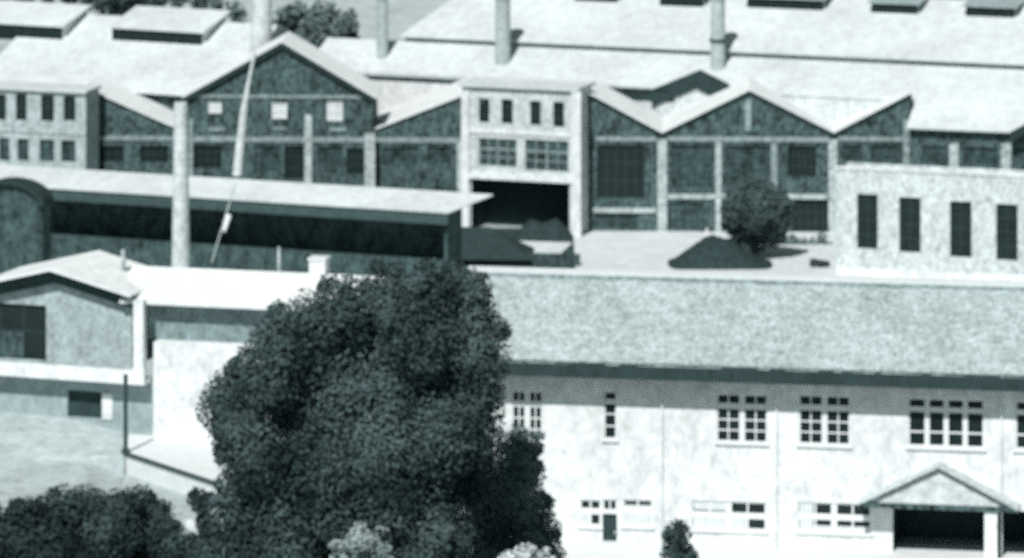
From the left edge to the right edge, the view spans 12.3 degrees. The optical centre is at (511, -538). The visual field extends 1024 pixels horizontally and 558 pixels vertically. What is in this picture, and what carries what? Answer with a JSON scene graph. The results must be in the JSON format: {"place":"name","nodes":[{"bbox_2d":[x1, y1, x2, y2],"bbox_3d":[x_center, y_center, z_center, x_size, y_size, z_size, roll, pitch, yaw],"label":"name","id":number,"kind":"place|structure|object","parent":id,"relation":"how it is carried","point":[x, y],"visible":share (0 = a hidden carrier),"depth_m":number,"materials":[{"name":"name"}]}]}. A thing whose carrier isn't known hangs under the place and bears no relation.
{"place":"outdoors","nodes":[
{"label":"outdoors","id":0,"kind":"place"},
{"bbox_2d":[0,412,129,515],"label":"garden slope","id":1,"kind":"structure","parent":0,"point":[40,454],"depth_m":283.23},
{"bbox_2d":[126,434,238,494],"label":"terrace","id":2,"kind":"structure","parent":0,"point":[195,456],"depth_m":281.74,"materials":[{"name":"concrete"}]},
{"bbox_2d":[121,374,129,452],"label":"balcony prop","id":3,"kind":"object","parent":2,"relation":"on","point":[125,448],"visible":1,"depth_m":283.27,"materials":[{"name":"metal"}]},
{"bbox_2d":[123,452,214,484],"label":"terrace kerb","id":4,"kind":"structure","parent":2,"relation":"on","point":[209,481],"depth_m":278.85,"materials":[{"name":"concrete"}]},
{"bbox_2d":[0,4,442,45],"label":"dry field","id":5,"kind":"structure","parent":0,"point":[402,18],"depth_m":627.31,"materials":[{"name":"grey"}]},
{"bbox_2d":[0,0,1023,552],"bbox_3d":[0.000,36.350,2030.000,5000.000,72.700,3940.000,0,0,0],"label":"ground","id":6,"kind":"structure","parent":0,"point":[182,510],"depth_m":278.52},
{"bbox_2d":[0,177,53,273],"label":"barrel roofed store","id":7,"kind":"structure","parent":6,"relation":"on","point":[25,221],"depth_m":406.89,"materials":[{"name":"stone"}]},
{"bbox_2d":[0,495,75,557],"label":"shrub","id":8,"kind":"object","parent":6,"relation":"on","point":[27,530],"visible":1,"depth_m":251.56,"materials":[{"name":"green plant"}]},
{"bbox_2d":[0,81,101,169],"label":"building wall","id":9,"kind":"structure","parent":6,"relation":"on","point":[53,125],"depth_m":451.13,"materials":[{"name":"concrete"}]},
{"bbox_2d":[0,94,5,119],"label":"window","id":10,"kind":"structure","parent":9,"relation":"in","point":[2,96],"depth_m":452.57,"materials":[{"name":"glass"}]},
{"bbox_2d":[0,138,9,160],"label":"window","id":11,"kind":"structure","parent":9,"relation":"in","point":[4,142],"depth_m":452.46,"materials":[{"name":"glass"}]},
{"bbox_2d":[16,94,26,119],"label":"window","id":12,"kind":"structure","parent":9,"relation":"in","point":[21,98],"depth_m":451.91,"materials":[{"name":"glass"}]},
{"bbox_2d":[18,138,28,160],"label":"window","id":13,"kind":"structure","parent":9,"relation":"in","point":[23,144],"depth_m":451.91,"materials":[{"name":"glass"}]},
{"bbox_2d":[40,139,53,160],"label":"window","id":14,"kind":"structure","parent":9,"relation":"in","point":[46,146],"depth_m":451.03,"materials":[{"name":"glass"}]},
{"bbox_2d":[41,95,53,120],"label":"window","id":15,"kind":"structure","parent":9,"relation":"in","point":[47,100],"depth_m":451.03,"materials":[{"name":"glass"}]},
{"bbox_2d":[61,140,75,161],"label":"window","id":16,"kind":"structure","parent":9,"relation":"in","point":[68,146],"depth_m":450.26,"materials":[{"name":"glass"}]},
{"bbox_2d":[64,96,75,120],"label":"window","id":17,"kind":"structure","parent":9,"relation":"in","point":[69,101],"depth_m":450.26,"materials":[{"name":"glass"}]},
{"bbox_2d":[13,0,97,10],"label":"hillside tree","id":18,"kind":"object","parent":6,"relation":"on","point":[87,2],"visible":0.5,"depth_m":507.17,"materials":[{"name":"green plant"}]},
{"bbox_2d":[34,481,147,557],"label":"shrub","id":19,"kind":"object","parent":6,"relation":"on","point":[98,524],"visible":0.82,"depth_m":255.89,"materials":[{"name":"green plant"}]},
{"bbox_2d":[93,0,168,15],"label":"hillside tree","id":20,"kind":"object","parent":6,"relation":"on","point":[115,7],"visible":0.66,"depth_m":504.06,"materials":[{"name":"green plant"}]},
{"bbox_2d":[0,0,288,110],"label":"monitor roof hall","id":21,"kind":"structure","parent":6,"relation":"on","point":[168,57],"depth_m":469.33,"materials":[{"name":"white concrete"}]},
{"bbox_2d":[249,0,271,52],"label":"vent stack","id":22,"kind":"object","parent":21,"relation":"on","point":[261,31],"visible":0.49,"depth_m":461.67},
{"bbox_2d":[117,484,191,557],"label":"shrub","id":23,"kind":"object","parent":6,"relation":"on","point":[162,531],"visible":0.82,"depth_m":257.95,"materials":[{"name":"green plant"}]},
{"bbox_2d":[172,102,189,267],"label":"works chimney","id":24,"kind":"object","parent":6,"relation":"on","point":[180,238],"visible":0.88,"depth_m":403.44,"materials":[{"name":"grey concrete"}]},
{"bbox_2d":[185,518,198,535],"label":"boulder","id":25,"kind":"object","parent":6,"relation":"on","point":[190,523],"visible":0.52,"depth_m":266.38,"materials":[{"name":"stone"}]},
{"bbox_2d":[181,486,217,557],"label":"shrub","id":26,"kind":"object","parent":6,"relation":"on","point":[193,544],"visible":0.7,"depth_m":257.82,"materials":[{"name":"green plant"}]},
{"bbox_2d":[0,247,411,439],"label":"veranda house","id":27,"kind":"structure","parent":6,"relation":"on","point":[81,334],"depth_m":289.54,"materials":[{"name":"white paint"}]},
{"bbox_2d":[0,303,45,359],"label":"window","id":28,"kind":"structure","parent":27,"relation":"in","point":[22,326],"depth_m":291.85,"materials":[{"name":"black glass"}]},
{"bbox_2d":[69,390,101,417],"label":"window","id":29,"kind":"structure","parent":27,"relation":"in","point":[81,403],"depth_m":290.07,"materials":[{"name":"black glass"}]},
{"bbox_2d":[168,0,247,22],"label":"hillside tree","id":30,"kind":"object","parent":6,"relation":"on","point":[237,14],"visible":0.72,"depth_m":505.44,"materials":[{"name":"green plant"}]},
{"bbox_2d":[0,165,492,281],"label":"long veranda shed","id":31,"kind":"structure","parent":6,"relation":"on","point":[354,230],"depth_m":420.33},
{"bbox_2d":[211,183,235,261],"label":"guy cable","id":32,"kind":"object","parent":31,"relation":"attached to","point":[226,221],"visible":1,"depth_m":405.02,"materials":[{"name":"metal"}]},
{"bbox_2d":[232,52,255,175],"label":"leaning mast","id":33,"kind":"object","parent":31,"relation":"on","point":[239,157],"visible":1,"depth_m":427.73,"materials":[{"name":"white metal"}]},
{"bbox_2d":[87,31,481,191],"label":"gable works","id":34,"kind":"structure","parent":6,"relation":"on","point":[313,116],"depth_m":452.00,"materials":[{"name":"brick"}]},
{"bbox_2d":[99,146,123,161],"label":"window","id":35,"kind":"structure","parent":34,"relation":"in","point":[106,153],"depth_m":453.68,"materials":[{"name":"glass"}]},
{"bbox_2d":[140,146,168,161],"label":"window","id":36,"kind":"structure","parent":34,"relation":"in","point":[147,153],"depth_m":453.46,"materials":[{"name":"glass"}]},
{"bbox_2d":[194,145,221,167],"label":"window","id":37,"kind":"structure","parent":34,"relation":"in","point":[205,156],"depth_m":452.24,"materials":[{"name":"glass"}]},
{"bbox_2d":[208,102,220,112],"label":"window","id":38,"kind":"structure","parent":34,"relation":"in","point":[213,107],"depth_m":452.13,"materials":[{"name":"white paint"}]},
{"bbox_2d":[255,146,279,170],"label":"window","id":39,"kind":"structure","parent":34,"relation":"in","point":[267,158],"depth_m":452.02,"materials":[{"name":"glass"}]},
{"bbox_2d":[272,103,286,118],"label":"window","id":40,"kind":"structure","parent":34,"relation":"in","point":[279,110],"depth_m":451.80,"materials":[{"name":"white paint"}]},
{"bbox_2d":[285,146,303,178],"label":"window","id":41,"kind":"structure","parent":34,"relation":"in","point":[294,155],"depth_m":451.91,"materials":[{"name":"glass"}]},
{"bbox_2d":[318,147,342,167],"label":"window","id":42,"kind":"structure","parent":34,"relation":"in","point":[328,157],"depth_m":451.80,"materials":[{"name":"glass"}]},
{"bbox_2d":[327,102,342,120],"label":"window","id":43,"kind":"structure","parent":34,"relation":"in","point":[334,109],"depth_m":451.58,"materials":[{"name":"white glass"}]},
{"bbox_2d":[347,148,363,173],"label":"window","id":44,"kind":"structure","parent":34,"relation":"in","point":[355,156],"depth_m":451.69,"materials":[{"name":"glass"}]},
{"bbox_2d":[384,147,416,165],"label":"window","id":45,"kind":"structure","parent":34,"relation":"in","point":[392,155],"depth_m":452.46,"materials":[{"name":"glass"}]},
{"bbox_2d":[427,147,450,162],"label":"window","id":46,"kind":"structure","parent":34,"relation":"in","point":[434,154],"depth_m":452.35,"materials":[{"name":"glass"}]},
{"bbox_2d":[272,0,361,48],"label":"hillside tree","id":47,"kind":"object","parent":6,"relation":"on","point":[324,22],"visible":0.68,"depth_m":498.92,"materials":[{"name":"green plant"}]},
{"bbox_2d":[462,228,575,272],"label":"cinder yard","id":48,"kind":"structure","parent":6,"relation":"on","point":[569,249],"depth_m":440.24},
{"bbox_2d":[462,227,534,264],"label":"dark outbuilding","id":49,"kind":"structure","parent":48,"relation":"on","point":[486,246],"depth_m":433.01,"materials":[{"name":"stone"}]},
{"bbox_2d":[512,218,573,239],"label":"scrap heap","id":50,"kind":"object","parent":48,"relation":"on","point":[552,229],"visible":0.94,"depth_m":446.87,"materials":[{"name":"grey"}]},
{"bbox_2d":[526,253,579,265],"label":"yard wall","id":51,"kind":"structure","parent":48,"relation":"on","point":[557,259],"depth_m":431.98,"materials":[{"name":"grey concrete"}]},
{"bbox_2d":[458,76,594,236],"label":"white front block","id":52,"kind":"structure","parent":6,"relation":"on","point":[524,151],"depth_m":450.86,"materials":[{"name":"paint"}]},
{"bbox_2d":[479,98,488,121],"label":"window","id":53,"kind":"structure","parent":52,"relation":"in","point":[484,105],"depth_m":451.58,"materials":[{"name":"glass"}]},
{"bbox_2d":[479,138,516,166],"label":"window","id":54,"kind":"structure","parent":52,"relation":"in","point":[492,152],"depth_m":451.03,"materials":[{"name":"grey glass"}]},
{"bbox_2d":[502,99,512,123],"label":"window","id":55,"kind":"structure","parent":52,"relation":"in","point":[507,104],"depth_m":450.92,"materials":[{"name":"glass"}]},
{"bbox_2d":[530,101,540,124],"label":"window","id":56,"kind":"structure","parent":52,"relation":"in","point":[535,105],"depth_m":449.93,"materials":[{"name":"glass"}]},
{"bbox_2d":[525,139,567,171],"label":"window","id":57,"kind":"structure","parent":52,"relation":"in","point":[540,155],"depth_m":449.49,"materials":[{"name":"grey glass"}]},
{"bbox_2d":[553,102,563,126],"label":"window","id":58,"kind":"structure","parent":52,"relation":"in","point":[558,106],"depth_m":449.16,"materials":[{"name":"glass"}]},
{"bbox_2d":[319,0,1023,123],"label":"stepped roof hall","id":59,"kind":"structure","parent":6,"relation":"on","point":[832,61],"depth_m":466.80,"materials":[{"name":"white concrete"}]},
{"bbox_2d":[377,0,387,58],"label":"hall chimney","id":60,"kind":"object","parent":59,"relation":"on","point":[382,29],"visible":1,"depth_m":474.51,"materials":[{"name":"white concrete"}]},
{"bbox_2d":[495,0,510,65],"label":"hall chimney","id":61,"kind":"object","parent":59,"relation":"on","point":[502,36],"visible":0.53,"depth_m":469.85,"materials":[{"name":"white concrete"}]},
{"bbox_2d":[709,0,726,70],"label":"hall chimney","id":62,"kind":"object","parent":59,"relation":"on","point":[717,39],"visible":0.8,"depth_m":462.89,"materials":[{"name":"white concrete"}]},
{"bbox_2d":[574,231,904,277],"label":"yard","id":63,"kind":"structure","parent":6,"relation":"on","point":[635,250],"depth_m":439.08,"materials":[{"name":"white concrete"}]},
{"bbox_2d":[704,228,709,236],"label":"vent post","id":64,"kind":"object","parent":63,"relation":"on","point":[707,232],"visible":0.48,"depth_m":436.37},
{"bbox_2d":[667,234,772,269],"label":"coal heap","id":65,"kind":"object","parent":63,"relation":"on","point":[713,252],"visible":1,"depth_m":430.83,"materials":[{"name":"black"}]},
{"bbox_2d":[719,175,796,254],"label":"round tree","id":66,"kind":"object","parent":63,"relation":"on","point":[755,214],"visible":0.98,"depth_m":434.42,"materials":[{"name":"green plant"}]},
{"bbox_2d":[779,231,831,244],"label":"bushes","id":67,"kind":"object","parent":63,"relation":"on","point":[792,239],"visible":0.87,"depth_m":443.68,"materials":[{"name":"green plant"}]},
{"bbox_2d":[809,258,829,267],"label":"shrub","id":68,"kind":"object","parent":63,"relation":"on","point":[819,262],"visible":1,"depth_m":430.92,"materials":[{"name":"plant"}]},
{"bbox_2d":[835,162,1023,280],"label":"flat roofed block","id":69,"kind":"structure","parent":63,"relation":"on","point":[916,221],"depth_m":425.13,"materials":[{"name":"paint"}]},
{"bbox_2d":[858,194,877,248],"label":"window","id":70,"kind":"structure","parent":69,"relation":"in","point":[867,203],"depth_m":427.03,"materials":[{"name":"glass"}]},
{"bbox_2d":[900,197,920,252],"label":"window","id":71,"kind":"structure","parent":69,"relation":"in","point":[910,208],"depth_m":425.78,"materials":[{"name":"glass"}]},
{"bbox_2d":[951,201,971,256],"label":"window","id":72,"kind":"structure","parent":69,"relation":"in","point":[961,212],"depth_m":424.43,"materials":[{"name":"glass"}]},
{"bbox_2d":[997,204,1017,259],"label":"window","id":73,"kind":"structure","parent":69,"relation":"in","point":[1007,214],"depth_m":423.19,"materials":[{"name":"glass"}]},
{"bbox_2d":[463,266,1023,557],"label":"tiled roof house","id":74,"kind":"structure","parent":6,"relation":"on","point":[858,413],"depth_m":264.23,"materials":[{"name":"paint"}]},
{"bbox_2d":[512,391,541,441],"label":"window","id":75,"kind":"structure","parent":74,"relation":"in","point":[526,405],"depth_m":266.05,"materials":[{"name":"white paint"}]},
{"bbox_2d":[580,499,600,525],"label":"window","id":76,"kind":"structure","parent":74,"relation":"in","point":[590,510],"depth_m":265.54,"materials":[{"name":"white paint"}]},
{"bbox_2d":[603,499,616,510],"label":"window","id":77,"kind":"structure","parent":74,"relation":"in","point":[607,504],"depth_m":265.34,"materials":[{"name":"white paint"}]},
{"bbox_2d":[603,514,616,540],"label":"door","id":78,"kind":"structure","parent":74,"relation":"in","point":[609,520],"depth_m":265.41,"materials":[{"name":"white paint"}]},
{"bbox_2d":[604,391,616,438],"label":"window","id":79,"kind":"structure","parent":74,"relation":"in","point":[610,398],"depth_m":265.34,"materials":[{"name":"white paint"}]},
{"bbox_2d":[623,499,652,525],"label":"window","id":80,"kind":"structure","parent":74,"relation":"in","point":[635,512],"depth_m":265.08,"materials":[{"name":"white paint"}]},
{"bbox_2d":[691,500,765,530],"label":"window","id":81,"kind":"structure","parent":74,"relation":"in","point":[705,514],"depth_m":264.24,"materials":[{"name":"white paint"}]},
{"bbox_2d":[717,394,766,442],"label":"window","id":82,"kind":"structure","parent":74,"relation":"in","point":[740,417],"depth_m":264.11,"materials":[{"name":"white paint"}]},
{"bbox_2d":[799,395,849,444],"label":"window","id":83,"kind":"structure","parent":74,"relation":"in","point":[823,419],"depth_m":263.40,"materials":[{"name":"white paint"}]},
{"bbox_2d":[797,502,870,532],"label":"window","id":84,"kind":"structure","parent":74,"relation":"in","point":[811,516],"depth_m":263.28,"materials":[{"name":"white paint"}]},
{"bbox_2d":[908,397,983,447],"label":"window","id":85,"kind":"structure","parent":74,"relation":"in","point":[932,422],"depth_m":262.31,"materials":[{"name":"white paint"}]},
{"bbox_2d":[1015,401,1023,448],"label":"window","id":86,"kind":"structure","parent":74,"relation":"in","point":[1019,405],"depth_m":261.67,"materials":[{"name":"white paint"}]},
{"bbox_2d":[581,75,910,232],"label":"triple gable works","id":87,"kind":"structure","parent":6,"relation":"on","point":[682,169],"depth_m":451.03,"materials":[{"name":"brick"}]},
{"bbox_2d":[595,214,637,226],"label":"window","id":88,"kind":"structure","parent":87,"relation":"in","point":[601,220],"depth_m":451.69,"materials":[{"name":"glass"}]},
{"bbox_2d":[597,145,644,197],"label":"window","id":89,"kind":"structure","parent":87,"relation":"in","point":[620,168],"depth_m":451.69,"materials":[{"name":"glass"}]},
{"bbox_2d":[669,202,703,228],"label":"window","id":90,"kind":"structure","parent":87,"relation":"in","point":[682,215],"depth_m":451.36,"materials":[{"name":"glass"}]},
{"bbox_2d":[672,145,711,186],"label":"window","id":91,"kind":"structure","parent":87,"relation":"in","point":[691,164],"depth_m":451.36,"materials":[{"name":"glass"}]},
{"bbox_2d":[726,146,768,180],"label":"window","id":92,"kind":"structure","parent":87,"relation":"in","point":[740,160],"depth_m":451.14,"materials":[{"name":"glass"}]},
{"bbox_2d":[788,146,815,176],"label":"window","id":93,"kind":"structure","parent":87,"relation":"in","point":[801,159],"depth_m":450.92,"materials":[{"name":"glass"}]},
{"bbox_2d":[793,201,827,231],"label":"window","id":94,"kind":"structure","parent":87,"relation":"in","point":[812,216],"depth_m":450.92,"materials":[{"name":"glass"}]},
{"bbox_2d":[842,145,862,159],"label":"window","id":95,"kind":"structure","parent":87,"relation":"in","point":[849,152],"depth_m":450.70,"materials":[{"name":"glass"}]},
{"bbox_2d":[871,145,898,159],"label":"window","id":96,"kind":"structure","parent":87,"relation":"in","point":[878,152],"depth_m":450.59,"materials":[{"name":"glass"}]},
{"bbox_2d":[906,70,1023,169],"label":"eaved hall","id":97,"kind":"structure","parent":6,"relation":"on","point":[944,133],"depth_m":448.25,"materials":[{"name":"brick"}]},
{"bbox_2d":[923,145,945,163],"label":"window","id":98,"kind":"structure","parent":97,"relation":"in","point":[931,154],"depth_m":448.39,"materials":[{"name":"glass"}]},
{"bbox_2d":[963,147,997,164],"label":"window","id":99,"kind":"structure","parent":97,"relation":"in","point":[971,155],"depth_m":447.08,"materials":[{"name":"glass"}]},
{"bbox_2d":[1015,148,1023,165],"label":"window","id":100,"kind":"structure","parent":97,"relation":"in","point":[1019,153],"depth_m":446.10,"materials":[{"name":"glass"}]},
{"bbox_2d":[521,241,571,252],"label":"gravel path","id":101,"kind":"structure","parent":0,"point":[549,247],"depth_m":442.38,"materials":[{"name":"grey gravel"}]},
{"bbox_2d":[553,540,1023,557],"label":"pavement","id":102,"kind":"structure","parent":0,"point":[591,549],"depth_m":262.79,"materials":[{"name":"concrete"}]},
{"label":"lawn","id":103,"kind":"structure","parent":0,"visible":0},
{"bbox_2d":[195,256,513,557],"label":"broadleaf tree","id":104,"kind":"object","parent":103,"relation":"on","point":[426,460],"visible":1,"depth_m":238.66,"materials":[{"name":"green plant"}]},
{"bbox_2d":[328,520,393,557],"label":"blossom bush","id":105,"kind":"object","parent":103,"relation":"on","point":[358,543],"visible":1,"depth_m":228.49,"materials":[{"name":"grey plant"}]},
{"bbox_2d":[456,423,566,557],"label":"broadleaf tree","id":106,"kind":"object","parent":103,"relation":"on","point":[511,516],"visible":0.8,"depth_m":249.45,"materials":[{"name":"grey plant"}]},
{"bbox_2d":[497,542,555,557],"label":"blossom bush","id":107,"kind":"object","parent":103,"relation":"on","point":[525,552],"visible":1,"depth_m":236.05,"materials":[{"name":"white plant"}]},
{"bbox_2d":[659,518,698,557],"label":"bush","id":108,"kind":"object","parent":103,"relation":"on","point":[676,540],"visible":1,"depth_m":257.79,"materials":[{"name":"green plant"}]}
]}

